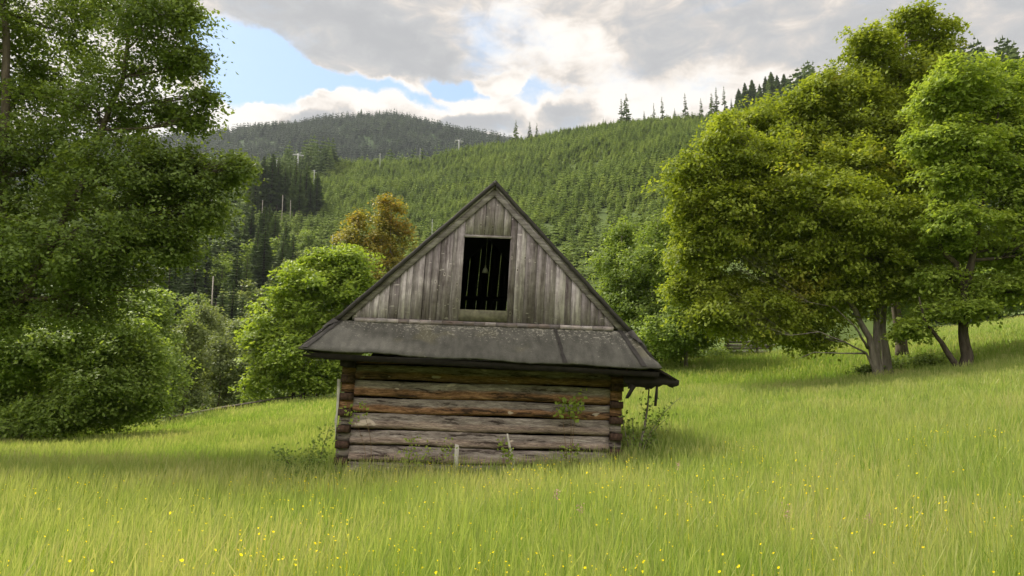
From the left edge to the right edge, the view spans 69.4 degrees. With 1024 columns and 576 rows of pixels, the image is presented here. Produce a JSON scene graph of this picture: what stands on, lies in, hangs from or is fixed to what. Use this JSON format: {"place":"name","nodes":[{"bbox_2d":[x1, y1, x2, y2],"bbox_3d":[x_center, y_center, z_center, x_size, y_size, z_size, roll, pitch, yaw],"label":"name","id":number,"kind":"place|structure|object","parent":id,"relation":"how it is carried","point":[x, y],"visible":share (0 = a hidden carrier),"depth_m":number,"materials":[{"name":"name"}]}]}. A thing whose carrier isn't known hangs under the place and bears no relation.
{"place":"outdoors","nodes":[
{"label":"outdoors","id":0,"kind":"place"},
{"bbox_2d":[16,120,476,186],"bbox_3d":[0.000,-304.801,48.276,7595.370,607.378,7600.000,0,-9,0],"label":"mountain","id":1,"kind":"structure","parent":0,"point":[365,138],"depth_m":1370.70,"materials":[{"name":"green plant"}]},
{"bbox_2d":[8,108,525,189],"bbox_3d":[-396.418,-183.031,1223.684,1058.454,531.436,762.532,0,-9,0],"label":"mountain forest","id":2,"kind":"object","parent":1,"relation":"on","point":[312,126],"visible":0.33,"depth_m":1393.72,"materials":[{"name":"green plant"}]},
{"bbox_2d":[0,0,1023,142],"label":"sky","id":3,"kind":"structure","parent":0,"point":[553,65],"materials":[{"name":"white"}]},
{"bbox_2d":[0,315,1023,575],"bbox_3d":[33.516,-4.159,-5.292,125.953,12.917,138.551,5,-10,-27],"label":"meadow","id":4,"kind":"structure","parent":0,"point":[582,450],"depth_m":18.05,"materials":[{"name":"plant"}]},
{"bbox_2d":[0,293,185,440],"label":"broadleaf tree","id":5,"kind":"object","parent":4,"relation":"on","point":[85,379],"visible":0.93,"depth_m":26.72,"materials":[{"name":"green plant"}]},
{"bbox_2d":[0,0,267,349],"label":"broadleaf tree","id":6,"kind":"object","parent":4,"relation":"on","point":[26,271],"visible":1,"depth_m":18.89,"materials":[{"name":"green plant"}]},
{"bbox_2d":[257,417,340,479],"bbox_3d":[-3.933,3.056,13.431,1.657,1.393,0.686,0,-9,0],"label":"shrub","id":7,"kind":"object","parent":4,"relation":"on","point":[318,459],"visible":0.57,"depth_m":13.41,"materials":[{"name":"green plant"}]},
{"bbox_2d":[344,399,370,474],"bbox_3d":[-2.822,2.843,13.474,0.588,1.624,0.277,0,-9,0],"label":"seedling","id":8,"kind":"object","parent":4,"relation":"on","point":[358,416],"visible":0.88,"depth_m":13.54,"materials":[{"name":"green plant"}]},
{"bbox_2d":[397,436,436,472],"bbox_3d":[-1.736,3.141,13.345,0.702,0.971,0.388,-3,-9,15],"label":"seedling","id":9,"kind":"object","parent":4,"relation":"on","point":[408,456],"visible":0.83,"depth_m":13.37,"materials":[{"name":"green plant"}]},
{"bbox_2d":[439,437,457,466],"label":"seedling","id":10,"kind":"object","parent":4,"relation":"on","point":[442,450],"visible":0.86,"depth_m":13.43,"materials":[{"name":"green plant"}]},
{"bbox_2d":[453,444,458,470],"bbox_3d":[-1.041,3.257,13.697,0.090,0.720,0.040,4,-9,-2],"label":"stake","id":11,"kind":"object","parent":4,"relation":"on","point":[456,453],"visible":0.43,"depth_m":13.71,"materials":[{"name":"grey wood"}]},
{"bbox_2d":[298,180,678,474],"bbox_3d":[-0.484,1.128,16.236,6.981,5.908,5.895,4,-9,-2],"label":"log hut","id":12,"kind":"object","parent":4,"relation":"on","point":[438,366],"visible":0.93,"depth_m":14.06,"materials":[{"name":"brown wood"}]},
{"bbox_2d":[497,437,513,467],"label":"seedling","id":13,"kind":"object","parent":4,"relation":"on","point":[506,455],"visible":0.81,"depth_m":13.51,"materials":[{"name":"green plant"}]},
{"bbox_2d":[0,424,1023,575],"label":"buttercups","id":14,"kind":"object","parent":4,"relation":"on","point":[435,572],"visible":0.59,"depth_m":5.99,"materials":[{"name":"yellow plant"}]},
{"bbox_2d":[553,388,587,469],"bbox_3d":[1.064,2.704,13.683,0.636,1.693,0.523,2,-9,-13],"label":"seedling","id":15,"kind":"object","parent":4,"relation":"on","point":[574,408],"visible":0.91,"depth_m":13.68,"materials":[{"name":"green plant"}]},
{"bbox_2d":[559,443,583,468],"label":"seedling","id":16,"kind":"object","parent":4,"relation":"on","point":[568,453],"visible":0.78,"depth_m":13.55,"materials":[{"name":"green plant"}]},
{"bbox_2d":[583,215,658,336],"bbox_3d":[6.448,0.168,44.560,5.664,9.836,5.958,-6,-11,33],"label":"birch tree","id":17,"kind":"object","parent":4,"relation":"on","point":[612,293],"visible":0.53,"depth_m":44.38,"materials":[{"name":"green plant"}]},
{"bbox_2d":[612,390,680,455],"bbox_3d":[2.596,2.639,14.193,1.331,1.630,0.547,-2,-9,11],"label":"elder bush","id":18,"kind":"object","parent":4,"relation":"on","point":[643,434],"visible":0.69,"depth_m":14.15,"materials":[{"name":"green plant"}]},
{"bbox_2d":[606,210,692,365],"bbox_3d":[8.199,0.170,42.959,5.549,9.441,6.304,-3,-10,19],"label":"birch tree","id":19,"kind":"object","parent":4,"relation":"on","point":[659,229],"visible":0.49,"depth_m":42.31,"materials":[{"name":"green plant"}]},
{"bbox_2d":[635,245,731,368],"bbox_3d":[9.342,0.755,40.046,5.771,7.543,5.162,0,-9,0],"label":"birch tree","id":20,"kind":"object","parent":4,"relation":"on","point":[672,337],"visible":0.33,"depth_m":39.13,"materials":[{"name":"green plant"}]},
{"bbox_2d":[658,338,709,364],"bbox_3d":[9.490,3.572,40.949,3.265,2.067,2.376,0,-9,0],"label":"shrub","id":21,"kind":"object","parent":4,"relation":"on","point":[677,356],"visible":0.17,"depth_m":40.59,"materials":[{"name":"green plant"}]},
{"bbox_2d":[687,345,749,360],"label":"shrub","id":22,"kind":"object","parent":4,"relation":"on","point":[719,351],"visible":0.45,"depth_m":43.38,"materials":[{"name":"green plant"}]},
{"bbox_2d":[723,335,774,353],"bbox_3d":[14.663,3.531,45.955,3.316,1.950,0.300,0,-9,0],"label":"log pile","id":23,"kind":"object","parent":4,"relation":"on","point":[737,347],"visible":0.16,"depth_m":45.93,"materials":[{"name":"grey wood"}]},
{"bbox_2d":[641,108,957,376],"bbox_3d":[11.662,-1.824,30.005,12.821,11.326,7.346,0,-9,0],"label":"maple tree","id":24,"kind":"object","parent":4,"relation":"on","point":[735,221],"visible":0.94,"depth_m":29.29,"materials":[{"name":"green plant"}]},
{"bbox_2d":[702,0,1017,356],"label":"maple tree","id":25,"kind":"object","parent":4,"relation":"on","point":[814,112],"visible":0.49,"depth_m":34.01,"materials":[{"name":"green plant"}]},
{"bbox_2d":[844,350,952,378],"bbox_3d":[15.786,3.234,30.344,4.534,1.308,2.581,0,-9,0],"label":"shrub","id":26,"kind":"object","parent":4,"relation":"on","point":[925,358],"visible":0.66,"depth_m":29.85,"materials":[{"name":"green plant"}]},
{"bbox_2d":[878,49,1023,368],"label":"cherry tree","id":27,"kind":"object","parent":4,"relation":"on","point":[948,99],"visible":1,"depth_m":27.37,"materials":[{"name":"green plant"}]},
{"bbox_2d":[162,129,1012,417],"bbox_3d":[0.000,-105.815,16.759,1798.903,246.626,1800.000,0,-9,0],"label":"hillside","id":28,"kind":"structure","parent":0,"point":[603,216],"depth_m":236.77,"materials":[{"name":"green plant"}]},
{"bbox_2d":[0,253,134,440],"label":"valley forest","id":29,"kind":"object","parent":28,"relation":"on","point":[64,304],"depth_m":49.72,"materials":[{"name":"green plant"}]},
{"bbox_2d":[91,288,167,428],"bbox_3d":[-21.133,3.698,38.763,5.524,8.157,4.872,0,-9,0],"label":"broadleaf tree","id":30,"kind":"object","parent":28,"relation":"on","point":[133,318],"visible":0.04,"depth_m":39.07,"materials":[{"name":"green plant"}]},
{"bbox_2d":[102,289,185,422],"bbox_3d":[-20.779,3.934,40.123,5.411,7.938,6.356,0,-9,0],"label":"broadleaf tree","id":31,"kind":"object","parent":28,"relation":"on","point":[139,305],"visible":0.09,"depth_m":39.76,"materials":[{"name":"green plant"}]},
{"bbox_2d":[137,260,158,291],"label":"spruce tree","id":32,"kind":"object","parent":28,"relation":"on","point":[152,279],"visible":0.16,"depth_m":186.03,"materials":[{"name":"green plant"}]},
{"bbox_2d":[128,287,203,423],"bbox_3d":[-19.492,3.841,40.613,5.032,8.077,5.452,0,-9,0],"label":"broadleaf tree","id":33,"kind":"object","parent":28,"relation":"on","point":[167,297],"visible":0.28,"depth_m":40.63,"materials":[{"name":"green plant"}]},
{"bbox_2d":[156,267,183,319],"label":"spruce tree","id":34,"kind":"object","parent":28,"relation":"on","point":[173,289],"visible":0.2,"depth_m":154.15,"materials":[{"name":"green plant"}]},
{"bbox_2d":[11,134,340,282],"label":"slope forest","id":35,"kind":"object","parent":28,"relation":"on","point":[321,161],"visible":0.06,"depth_m":381.97,"materials":[{"name":"green plant"}]},
{"bbox_2d":[166,267,185,305],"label":"spruce tree","id":36,"kind":"object","parent":28,"relation":"on","point":[178,283],"visible":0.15,"depth_m":183.24,"materials":[{"name":"green plant"}]},
{"bbox_2d":[168,292,184,334],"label":"spruce tree","id":37,"kind":"object","parent":28,"relation":"on","point":[178,311],"visible":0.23,"depth_m":149.46,"materials":[{"name":"green plant"}]},
{"bbox_2d":[161,314,219,417],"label":"young tree","id":38,"kind":"object","parent":28,"relation":"on","point":[198,331],"visible":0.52,"depth_m":57.91,"materials":[{"name":"green plant"}]},
{"bbox_2d":[179,291,210,314],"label":"broadleaf tree","id":39,"kind":"object","parent":28,"relation":"on","point":[193,298],"visible":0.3,"depth_m":170.76,"materials":[{"name":"green plant"}]},
{"bbox_2d":[180,243,210,314],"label":"spruce tree","id":40,"kind":"object","parent":28,"relation":"on","point":[195,280],"visible":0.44,"depth_m":182.67,"materials":[{"name":"green plant"}]},
{"bbox_2d":[188,289,202,357],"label":"spruce tree","id":41,"kind":"object","parent":28,"relation":"on","point":[198,294],"visible":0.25,"depth_m":137.25,"materials":[{"name":"green plant"}]},
{"bbox_2d":[179,299,233,404],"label":"young tree","id":42,"kind":"object","parent":28,"relation":"on","point":[205,317],"visible":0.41,"depth_m":80.57,"materials":[{"name":"green plant"}]},
{"bbox_2d":[199,239,213,298],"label":"spruce tree","id":43,"kind":"object","parent":28,"relation":"on","point":[208,265],"visible":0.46,"depth_m":197.62,"materials":[{"name":"green plant"}]},
{"bbox_2d":[203,252,227,307],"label":"young spruce","id":44,"kind":"object","parent":28,"relation":"on","point":[216,292],"visible":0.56,"depth_m":195.08,"materials":[{"name":"green plant"}]},
{"bbox_2d":[207,243,234,301],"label":"young spruce","id":45,"kind":"object","parent":28,"relation":"on","point":[225,252],"visible":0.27,"depth_m":204.89,"materials":[{"name":"green plant"}]},
{"bbox_2d":[203,250,240,304],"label":"broadleaf tree","id":46,"kind":"object","parent":28,"relation":"on","point":[223,270],"visible":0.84,"depth_m":194.93,"materials":[{"name":"green plant"}]},
{"bbox_2d":[207,306,236,344],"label":"broadleaf tree","id":47,"kind":"object","parent":28,"relation":"on","point":[223,320],"visible":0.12,"depth_m":143.92,"materials":[{"name":"green plant"}]},
{"bbox_2d":[189,331,257,413],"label":"young tree","id":48,"kind":"object","parent":28,"relation":"on","point":[219,347],"visible":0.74,"depth_m":61.54,"materials":[{"name":"green plant"}]},
{"bbox_2d":[215,281,231,341],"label":"spruce tree","id":49,"kind":"object","parent":28,"relation":"on","point":[226,302],"visible":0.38,"depth_m":152.34,"materials":[{"name":"green plant"}]},
{"bbox_2d":[208,297,247,395],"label":"spruce tree","id":50,"kind":"object","parent":28,"relation":"on","point":[242,309],"visible":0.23,"depth_m":136.60,"materials":[{"name":"green plant"}]},
{"bbox_2d":[223,281,242,346],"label":"spruce tree","id":51,"kind":"object","parent":28,"relation":"on","point":[233,311],"visible":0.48,"depth_m":157.60,"materials":[{"name":"green plant"}]},
{"bbox_2d":[220,254,250,316],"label":"spruce tree","id":52,"kind":"object","parent":28,"relation":"on","point":[237,278],"visible":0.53,"depth_m":183.93,"materials":[{"name":"green plant"}]},
{"bbox_2d":[167,394,312,420],"bbox_3d":[-16.732,7.650,45.882,0.912,2.222,9.762,-7,-12,39],"label":"grass strip","id":53,"kind":"object","parent":28,"relation":"on","point":[281,398],"visible":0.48,"depth_m":46.36,"materials":[{"name":"green plant"}]},
{"bbox_2d":[233,218,247,261],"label":"spruce tree","id":54,"kind":"object","parent":28,"relation":"on","point":[238,237],"visible":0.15,"depth_m":237.38,"materials":[{"name":"green plant"}]},
{"bbox_2d":[219,279,263,316],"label":"broadleaf tree","id":55,"kind":"object","parent":28,"relation":"on","point":[243,295],"visible":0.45,"depth_m":166.18,"materials":[{"name":"green plant"}]},
{"bbox_2d":[240,217,251,251],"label":"spruce tree","id":56,"kind":"object","parent":28,"relation":"on","point":[245,230],"visible":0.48,"depth_m":245.36,"materials":[{"name":"green plant"}]},
{"bbox_2d":[221,311,274,408],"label":"young tree","id":57,"kind":"object","parent":28,"relation":"on","point":[234,325],"visible":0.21,"depth_m":63.12,"materials":[{"name":"green plant"}]},
{"bbox_2d":[242,254,258,307],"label":"young spruce","id":58,"kind":"object","parent":28,"relation":"on","point":[250,287],"visible":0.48,"depth_m":199.14,"materials":[{"name":"green plant"}]},
{"bbox_2d":[246,208,257,243],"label":"spruce tree","id":59,"kind":"object","parent":28,"relation":"on","point":[250,225],"visible":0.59,"depth_m":262.59,"materials":[{"name":"green plant"}]},
{"bbox_2d":[245,290,258,316],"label":"young spruce","id":60,"kind":"object","parent":28,"relation":"on","point":[253,296],"visible":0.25,"depth_m":164.33,"materials":[{"name":"green plant"}]},
{"bbox_2d":[244,225,262,278],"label":"spruce tree","id":61,"kind":"object","parent":28,"relation":"on","point":[253,255],"visible":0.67,"depth_m":215.24,"materials":[{"name":"green plant"}]},
{"bbox_2d":[247,161,264,215],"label":"spruce tree","id":62,"kind":"object","parent":28,"relation":"on","point":[253,190],"visible":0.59,"depth_m":345.85,"materials":[{"name":"green plant"}]},
{"bbox_2d":[236,238,276,267],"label":"broadleaf tree","id":63,"kind":"object","parent":28,"relation":"on","point":[249,249],"visible":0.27,"depth_m":219.22,"materials":[{"name":"green plant"}]},
{"bbox_2d":[253,207,270,238],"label":"spruce tree","id":64,"kind":"object","parent":28,"relation":"on","point":[263,222],"visible":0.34,"depth_m":263.48,"materials":[{"name":"green plant"}]},
{"bbox_2d":[250,156,277,214],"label":"spruce tree","id":65,"kind":"object","parent":28,"relation":"on","point":[263,175],"visible":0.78,"depth_m":348.79,"materials":[{"name":"green plant"}]},
{"bbox_2d":[254,280,273,307],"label":"broadleaf tree","id":66,"kind":"object","parent":28,"relation":"on","point":[263,291],"visible":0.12,"depth_m":188.97,"materials":[{"name":"green plant"}]},
{"bbox_2d":[251,226,278,296],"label":"spruce tree","id":67,"kind":"object","parent":28,"relation":"on","point":[265,259],"visible":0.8,"depth_m":213.19,"materials":[{"name":"green plant"}]},
{"bbox_2d":[257,273,273,324],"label":"spruce tree","id":68,"kind":"object","parent":28,"relation":"on","point":[270,277],"visible":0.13,"depth_m":164.59,"materials":[{"name":"green plant"}]},
{"bbox_2d":[261,153,284,215],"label":"spruce tree","id":69,"kind":"object","parent":28,"relation":"on","point":[274,197],"visible":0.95,"depth_m":351.31,"materials":[{"name":"green plant"}]},
{"bbox_2d":[267,212,282,264],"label":"spruce tree","id":70,"kind":"object","parent":28,"relation":"on","point":[274,229],"visible":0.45,"depth_m":258.69,"materials":[{"name":"green plant"}]},
{"bbox_2d":[235,388,320,405],"bbox_3d":[-16.384,7.711,51.392,5.730,2.473,3.184,0,-9,0],"label":"shrub","id":71,"kind":"object","parent":28,"relation":"on","point":[279,393],"visible":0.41,"depth_m":51.10,"materials":[{"name":"green plant"}]},
{"bbox_2d":[270,157,286,210],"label":"spruce tree","id":72,"kind":"object","parent":28,"relation":"on","point":[281,182],"visible":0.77,"depth_m":355.30,"materials":[{"name":"green plant"}]},
{"bbox_2d":[273,232,289,274],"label":"spruce tree","id":73,"kind":"object","parent":28,"relation":"on","point":[279,259],"visible":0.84,"depth_m":217.39,"materials":[{"name":"green plant"}]},
{"bbox_2d":[273,220,291,266],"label":"spruce tree","id":74,"kind":"object","parent":28,"relation":"on","point":[287,237],"visible":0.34,"depth_m":230.12,"materials":[{"name":"green plant"}]},
{"bbox_2d":[269,235,295,260],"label":"broadleaf tree","id":75,"kind":"object","parent":28,"relation":"on","point":[276,244],"visible":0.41,"depth_m":243.21,"materials":[{"name":"green plant"}]},
{"bbox_2d":[278,163,290,210],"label":"spruce tree","id":76,"kind":"object","parent":28,"relation":"on","point":[285,174],"visible":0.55,"depth_m":363.44,"materials":[{"name":"green plant"}]},
{"bbox_2d":[281,163,292,208],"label":"spruce tree","id":77,"kind":"object","parent":28,"relation":"on","point":[291,170],"visible":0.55,"depth_m":367.68,"materials":[{"name":"green plant"}]},
{"bbox_2d":[281,235,299,278],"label":"spruce tree","id":78,"kind":"object","parent":28,"relation":"on","point":[291,255],"visible":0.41,"depth_m":217.33,"materials":[{"name":"green plant"}]},
{"bbox_2d":[284,159,306,216],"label":"spruce tree","id":79,"kind":"object","parent":28,"relation":"on","point":[294,179],"visible":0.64,"depth_m":349.08,"materials":[{"name":"green plant"}]},
{"bbox_2d":[291,170,308,216],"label":"spruce tree","id":80,"kind":"object","parent":28,"relation":"on","point":[299,196],"visible":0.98,"depth_m":344.34,"materials":[{"name":"green plant"}]},
{"bbox_2d":[227,241,386,403],"bbox_3d":[-13.093,2.326,49.133,10.184,11.300,8.482,6,-11,-31],"label":"maple tree","id":81,"kind":"object","parent":28,"relation":"on","point":[338,281],"visible":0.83,"depth_m":48.01,"materials":[{"name":"green plant"}]},
{"bbox_2d":[295,229,318,249],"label":"broadleaf tree","id":82,"kind":"object","parent":28,"relation":"on","point":[311,239],"visible":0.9,"depth_m":267.79,"materials":[{"name":"green plant"}]},
{"bbox_2d":[302,162,314,197],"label":"spruce tree","id":83,"kind":"object","parent":28,"relation":"on","point":[307,178],"visible":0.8,"depth_m":360.38,"materials":[{"name":"green plant"}]},
{"bbox_2d":[303,181,315,214],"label":"spruce tree","id":84,"kind":"object","parent":28,"relation":"on","point":[310,206],"visible":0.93,"depth_m":351.73,"materials":[{"name":"green plant"}]},
{"bbox_2d":[313,172,328,210],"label":"spruce tree","id":85,"kind":"object","parent":28,"relation":"on","point":[318,195],"visible":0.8,"depth_m":363.85,"materials":[{"name":"green plant"}]},
{"bbox_2d":[329,191,419,353],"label":"maple tree","id":86,"kind":"object","parent":28,"relation":"on","point":[389,225],"visible":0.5,"depth_m":73.38,"materials":[{"name":"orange plant"}]},
{"bbox_2d":[294,143,463,162],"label":"ridge forest","id":87,"kind":"object","parent":28,"relation":"on","point":[400,157],"depth_m":617.17,"materials":[{"name":"green plant"}]},
{"bbox_2d":[512,120,519,141],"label":"spruce tree","id":88,"kind":"object","parent":28,"relation":"on","point":[515,132],"visible":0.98,"depth_m":643.78,"materials":[{"name":"green plant"}]},
{"bbox_2d":[252,96,782,317],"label":"spruce plantation","id":89,"kind":"object","parent":28,"relation":"on","point":[357,184],"visible":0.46,"depth_m":412.40,"materials":[{"name":"green plant"}]},
{"bbox_2d":[622,94,631,120],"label":"spruce tree","id":90,"kind":"object","parent":28,"relation":"on","point":[626,111],"visible":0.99,"depth_m":607.58,"materials":[{"name":"green plant"}]},
{"bbox_2d":[681,95,689,116],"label":"spruce tree","id":91,"kind":"object","parent":28,"relation":"on","point":[684,110],"visible":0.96,"depth_m":581.96,"materials":[{"name":"green plant"}]},
{"bbox_2d":[707,95,715,113],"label":"spruce tree","id":92,"kind":"object","parent":28,"relation":"on","point":[711,106],"visible":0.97,"depth_m":570.33,"materials":[{"name":"green plant"}]},
{"bbox_2d":[713,88,719,112],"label":"spruce tree","id":93,"kind":"object","parent":28,"relation":"on","point":[716,106],"visible":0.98,"depth_m":568.47,"materials":[{"name":"green plant"}]},
{"bbox_2d":[733,88,741,110],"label":"spruce tree","id":94,"kind":"object","parent":28,"relation":"on","point":[738,97],"visible":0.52,"depth_m":555.28,"materials":[{"name":"green plant"}]},
{"bbox_2d":[737,82,752,108],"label":"spruce tree","id":95,"kind":"object","parent":28,"relation":"on","point":[744,92],"visible":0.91,"depth_m":534.84,"materials":[{"name":"green plant"}]},
{"bbox_2d":[746,80,756,106],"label":"spruce tree","id":96,"kind":"object","parent":28,"relation":"on","point":[751,90],"visible":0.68,"depth_m":536.09,"materials":[{"name":"green plant"}]},
{"bbox_2d":[754,85,763,100],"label":"spruce tree","id":97,"kind":"object","parent":28,"relation":"on","point":[760,94],"visible":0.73,"depth_m":514.05,"materials":[{"name":"green plant"}]},
{"bbox_2d":[762,77,767,96],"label":"spruce tree","id":98,"kind":"object","parent":28,"relation":"on","point":[764,90],"visible":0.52,"depth_m":518.21,"materials":[{"name":"green plant"}]},
{"bbox_2d":[763,72,778,103],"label":"spruce tree","id":99,"kind":"object","parent":28,"relation":"on","point":[771,85],"visible":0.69,"depth_m":497.07,"materials":[{"name":"green plant"}]},
{"bbox_2d":[775,74,787,99],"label":"spruce tree","id":100,"kind":"object","parent":28,"relation":"on","point":[783,81],"visible":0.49,"depth_m":480.36,"materials":[{"name":"green plant"}]},
{"bbox_2d":[755,262,856,329],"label":"broadleaf tree","id":101,"kind":"object","parent":28,"relation":"on","point":[819,313],"visible":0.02,"depth_m":77.65,"materials":[{"name":"green plant"}]},
{"bbox_2d":[773,35,1023,325],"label":"forest","id":102,"kind":"object","parent":28,"relation":"on","point":[1011,52],"visible":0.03,"depth_m":275.97,"materials":[{"name":"green plant"}]},
{"bbox_2d":[851,265,959,328],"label":"broadleaf tree","id":103,"kind":"object","parent":28,"relation":"on","point":[889,312],"visible":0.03,"depth_m":77.01,"materials":[{"name":"green plant"}]},
{"bbox_2d":[947,261,1010,321],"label":"broadleaf tree","id":104,"kind":"object","parent":28,"relation":"on","point":[977,271],"visible":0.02,"depth_m":79.17,"materials":[{"name":"green plant"}]},
{"bbox_2d":[980,241,1023,317],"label":"broadleaf tree","id":105,"kind":"object","parent":28,"relation":"on","point":[1018,306],"visible":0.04,"depth_m":78.49,"materials":[{"name":"green plant"}]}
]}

